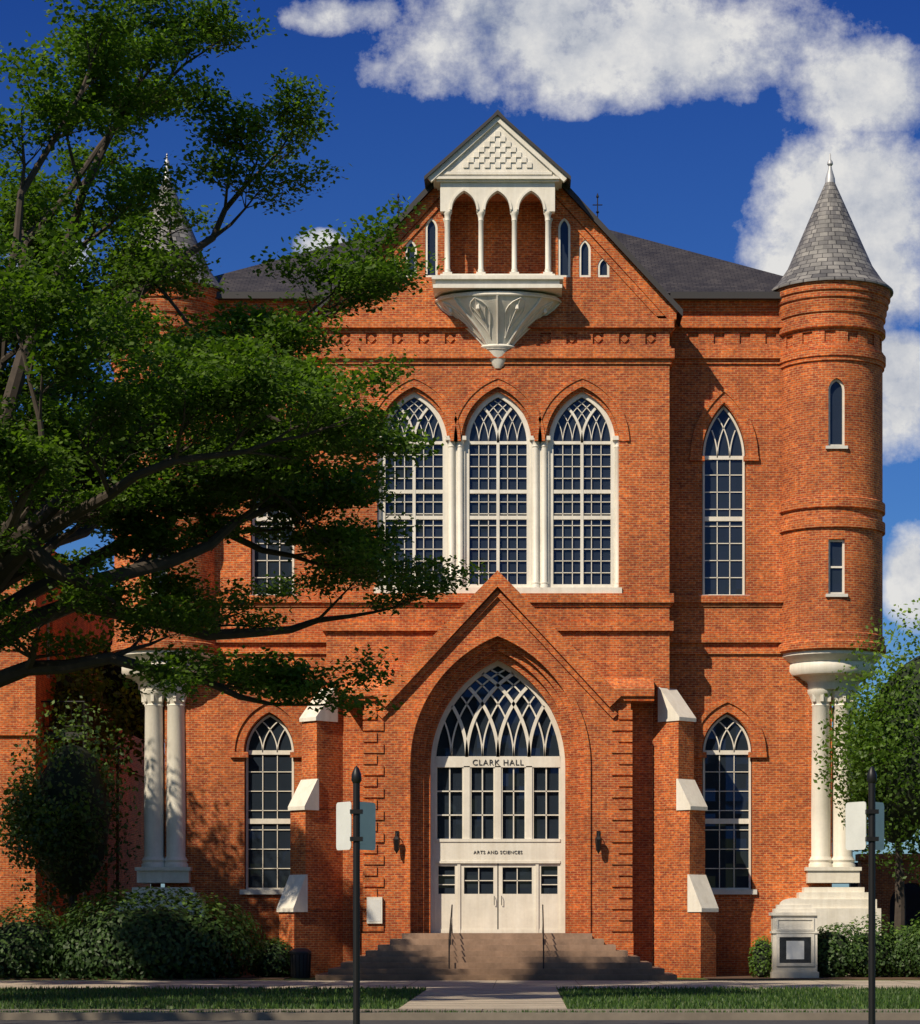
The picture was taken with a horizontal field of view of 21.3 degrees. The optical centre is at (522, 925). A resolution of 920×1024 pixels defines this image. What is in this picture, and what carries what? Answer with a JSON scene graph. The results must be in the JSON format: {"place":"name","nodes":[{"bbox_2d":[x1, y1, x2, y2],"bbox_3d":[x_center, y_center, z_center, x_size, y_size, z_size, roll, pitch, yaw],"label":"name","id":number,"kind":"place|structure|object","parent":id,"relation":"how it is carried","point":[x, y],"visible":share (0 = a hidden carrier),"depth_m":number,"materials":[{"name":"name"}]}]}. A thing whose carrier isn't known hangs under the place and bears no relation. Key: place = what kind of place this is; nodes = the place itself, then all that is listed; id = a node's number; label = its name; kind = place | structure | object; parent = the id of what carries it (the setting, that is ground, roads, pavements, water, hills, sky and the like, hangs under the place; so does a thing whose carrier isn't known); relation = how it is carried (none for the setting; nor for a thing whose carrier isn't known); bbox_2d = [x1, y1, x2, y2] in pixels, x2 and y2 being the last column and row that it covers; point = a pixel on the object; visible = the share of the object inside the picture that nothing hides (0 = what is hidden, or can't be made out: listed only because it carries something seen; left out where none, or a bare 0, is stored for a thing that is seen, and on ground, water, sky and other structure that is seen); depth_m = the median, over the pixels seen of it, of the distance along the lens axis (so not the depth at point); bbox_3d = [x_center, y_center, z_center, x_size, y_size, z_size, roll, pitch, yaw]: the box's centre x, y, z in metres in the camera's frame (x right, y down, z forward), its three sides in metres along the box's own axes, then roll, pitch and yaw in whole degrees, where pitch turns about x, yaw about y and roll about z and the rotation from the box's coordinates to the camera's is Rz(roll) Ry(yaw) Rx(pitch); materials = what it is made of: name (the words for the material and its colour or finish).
{"place":"outdoors","nodes":[
{"label":"outdoors","id":0,"kind":"place"},
{"bbox_2d":[116,650,213,915],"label":"columns","id":1,"kind":"structure","parent":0,"point":[157,867],"depth_m":81.28,"materials":[{"name":"white stone"}]},
{"bbox_2d":[0,0,489,720],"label":"oak","id":2,"kind":"object","parent":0,"point":[198,358],"depth_m":52.98,"materials":[{"name":"green plant"}]},
{"bbox_2d":[46,221,841,928],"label":"brick wall","id":3,"kind":"structure","parent":0,"point":[769,693],"depth_m":81.50,"materials":[{"name":"brick"}]},
{"bbox_2d":[46,218,847,932],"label":"windows","id":4,"kind":"structure","parent":3,"relation":"in","point":[478,912],"depth_m":80.14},
{"bbox_2d":[474,851,521,853],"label":"sign lettering","id":5,"kind":"object","parent":4,"relation":"attached to","point":[497,852],"visible":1,"depth_m":80.08,"materials":[{"name":"grey"}]},
{"bbox_2d":[473,760,523,764],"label":"building name lettering","id":6,"kind":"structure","parent":4,"relation":"attached to","point":[497,763],"depth_m":80.08,"materials":[{"name":"grey"}]},
{"bbox_2d":[211,300,784,974],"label":"brick trim","id":7,"kind":"structure","parent":3,"relation":"attached to","point":[739,934],"depth_m":81.40,"materials":[{"name":"brick"}]},
{"bbox_2d":[215,110,782,326],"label":"roof","id":8,"kind":"structure","parent":3,"relation":"attached to","point":[671,274],"depth_m":82.39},
{"bbox_2d":[393,193,601,216],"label":"roof finials","id":9,"kind":"object","parent":8,"relation":"on","point":[597,204],"visible":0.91,"depth_m":79.89,"materials":[{"name":"black metal"}]},
{"bbox_2d":[0,576,919,976],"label":"trees","id":10,"kind":"object","parent":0,"point":[26,820],"depth_m":79.83,"materials":[{"name":"green plant"}]},
{"bbox_2d":[0,980,919,1023],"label":"paving","id":11,"kind":"structure","parent":0,"point":[459,996],"depth_m":47.60,"materials":[{"name":"concrete"}]},
{"bbox_2d":[289,948,310,978],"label":"litter bin","id":12,"kind":"object","parent":11,"relation":"on","point":[300,963],"visible":1,"depth_m":77.54,"materials":[{"name":"grey metal"}]},
{"bbox_2d":[0,0,919,886],"label":"sky","id":13,"kind":"structure","parent":0,"point":[711,128],"materials":[{"name":"blue"}]},
{"bbox_2d":[0,978,919,1011],"bbox_3d":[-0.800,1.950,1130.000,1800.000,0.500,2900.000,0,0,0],"label":"ground","id":14,"kind":"structure","parent":0,"point":[47,1007],"depth_m":54.47,"materials":[{"name":"green plant"}]},
{"bbox_2d":[0,551,150,928],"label":"neighbour hall","id":15,"kind":"structure","parent":14,"relation":"on","point":[22,700],"depth_m":85.00,"materials":[{"name":"brick"}]},
{"bbox_2d":[111,282,219,653],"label":"turret","id":16,"kind":"object","parent":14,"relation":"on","point":[205,563],"visible":0.12,"depth_m":80.54,"materials":[{"name":"brick"}]},
{"bbox_2d":[117,154,224,290],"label":"conical turret roof","id":17,"kind":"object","parent":16,"relation":"on","point":[191,240],"visible":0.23,"depth_m":81.23,"materials":[{"name":"stone"}]},
{"bbox_2d":[336,766,375,1023],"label":"street sign","id":18,"kind":"object","parent":14,"relation":"on","point":[364,826],"visible":1,"depth_m":23.32,"materials":[{"name":"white metal"}]},
{"bbox_2d":[0,975,919,979],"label":"mulch beds","id":19,"kind":"object","parent":14,"relation":"on","point":[717,977],"visible":0.17,"depth_m":76.53,"materials":[{"name":"brown soil"}]},
{"bbox_2d":[0,886,919,979],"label":"shrubs","id":20,"kind":"object","parent":19,"relation":"on","point":[6,928],"visible":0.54,"depth_m":76.74,"materials":[{"name":"green plant"}]},
{"bbox_2d":[769,898,819,977],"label":"stone pedestal with plaque","id":21,"kind":"object","parent":19,"relation":"on","point":[793,931],"visible":0.97,"depth_m":77.39,"materials":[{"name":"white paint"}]},
{"bbox_2d":[315,933,676,979],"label":"entrance steps","id":22,"kind":"structure","parent":14,"relation":"on","point":[498,956],"depth_m":75.81,"materials":[{"name":"grey concrete"}]},
{"bbox_2d":[448,904,543,968],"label":"handrails","id":23,"kind":"object","parent":22,"relation":"on","point":[450,932],"visible":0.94,"depth_m":76.17,"materials":[{"name":"black metal"}]},
{"bbox_2d":[326,188,668,966],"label":"brick wall","id":24,"kind":"structure","parent":14,"relation":"on","point":[640,392],"depth_m":80.00,"materials":[{"name":"brick"}]},
{"bbox_2d":[424,111,570,368],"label":"balcony","id":25,"kind":"structure","parent":24,"relation":"attached to","point":[497,314],"depth_m":78.95,"materials":[{"name":"white paint"}]},
{"bbox_2d":[440,182,554,212],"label":"arcade arches","id":26,"kind":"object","parent":25,"relation":"attached to","point":[482,191],"visible":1,"depth_m":79.03,"materials":[{"name":"white paint"}]},
{"bbox_2d":[318,189,677,635],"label":"brick trim","id":27,"kind":"structure","parent":24,"relation":"attached to","point":[664,311],"depth_m":79.90,"materials":[{"name":"orange brick"}]},
{"bbox_2d":[364,588,630,932],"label":"entrance portal","id":28,"kind":"object","parent":14,"relation":"on","point":[499,615],"visible":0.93,"depth_m":79.10,"materials":[{"name":"brick"}]},
{"bbox_2d":[341,570,653,954],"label":"portal molding","id":29,"kind":"structure","parent":28,"relation":"attached to","point":[606,694],"depth_m":79.03,"materials":[{"name":"orange brick"}]},
{"bbox_2d":[367,897,381,923],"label":"wall plaque","id":30,"kind":"object","parent":29,"relation":"attached to","point":[374,910],"visible":1,"depth_m":78.97,"materials":[{"name":"white paint"}]},
{"bbox_2d":[393,831,601,853],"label":"wall lanterns","id":31,"kind":"object","parent":29,"relation":"attached to","point":[598,841],"depth_m":78.79,"materials":[{"name":"black metal"}]},
{"bbox_2d":[277,687,718,977],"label":"buttresses","id":32,"kind":"structure","parent":14,"relation":"on","point":[310,907],"depth_m":79.35,"materials":[{"name":"brick"}]},
{"bbox_2d":[783,650,881,974],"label":"columns","id":33,"kind":"structure","parent":14,"relation":"on","point":[814,669],"depth_m":81.11,"materials":[{"name":"white stone"}]},
{"bbox_2d":[776,280,889,653],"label":"turret","id":34,"kind":"object","parent":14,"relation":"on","point":[830,331],"visible":0.94,"depth_m":80.48,"materials":[{"name":"brick"}]},
{"bbox_2d":[772,154,893,298],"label":"conical turret roof","id":35,"kind":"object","parent":34,"relation":"on","point":[830,246],"visible":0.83,"depth_m":81.00,"materials":[{"name":"stone"}]},
{"bbox_2d":[846,766,883,1023],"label":"street sign","id":36,"kind":"object","parent":14,"relation":"on","point":[856,837],"visible":1,"depth_m":23.31,"materials":[{"name":"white metal"}]},
{"bbox_2d":[849,862,919,938],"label":"arcade","id":37,"kind":"object","parent":14,"relation":"on","point":[912,896],"depth_m":113.50},
{"bbox_2d":[855,854,919,938],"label":"building","id":38,"kind":"structure","parent":14,"relation":"on","point":[884,885],"depth_m":110.00,"materials":[{"name":"brown brick"}]},
{"bbox_2d":[31,641,919,893],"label":"small trees","id":39,"kind":"object","parent":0,"point":[76,780],"visible":0.29,"depth_m":80.54,"materials":[{"name":"green plant"}]}
]}

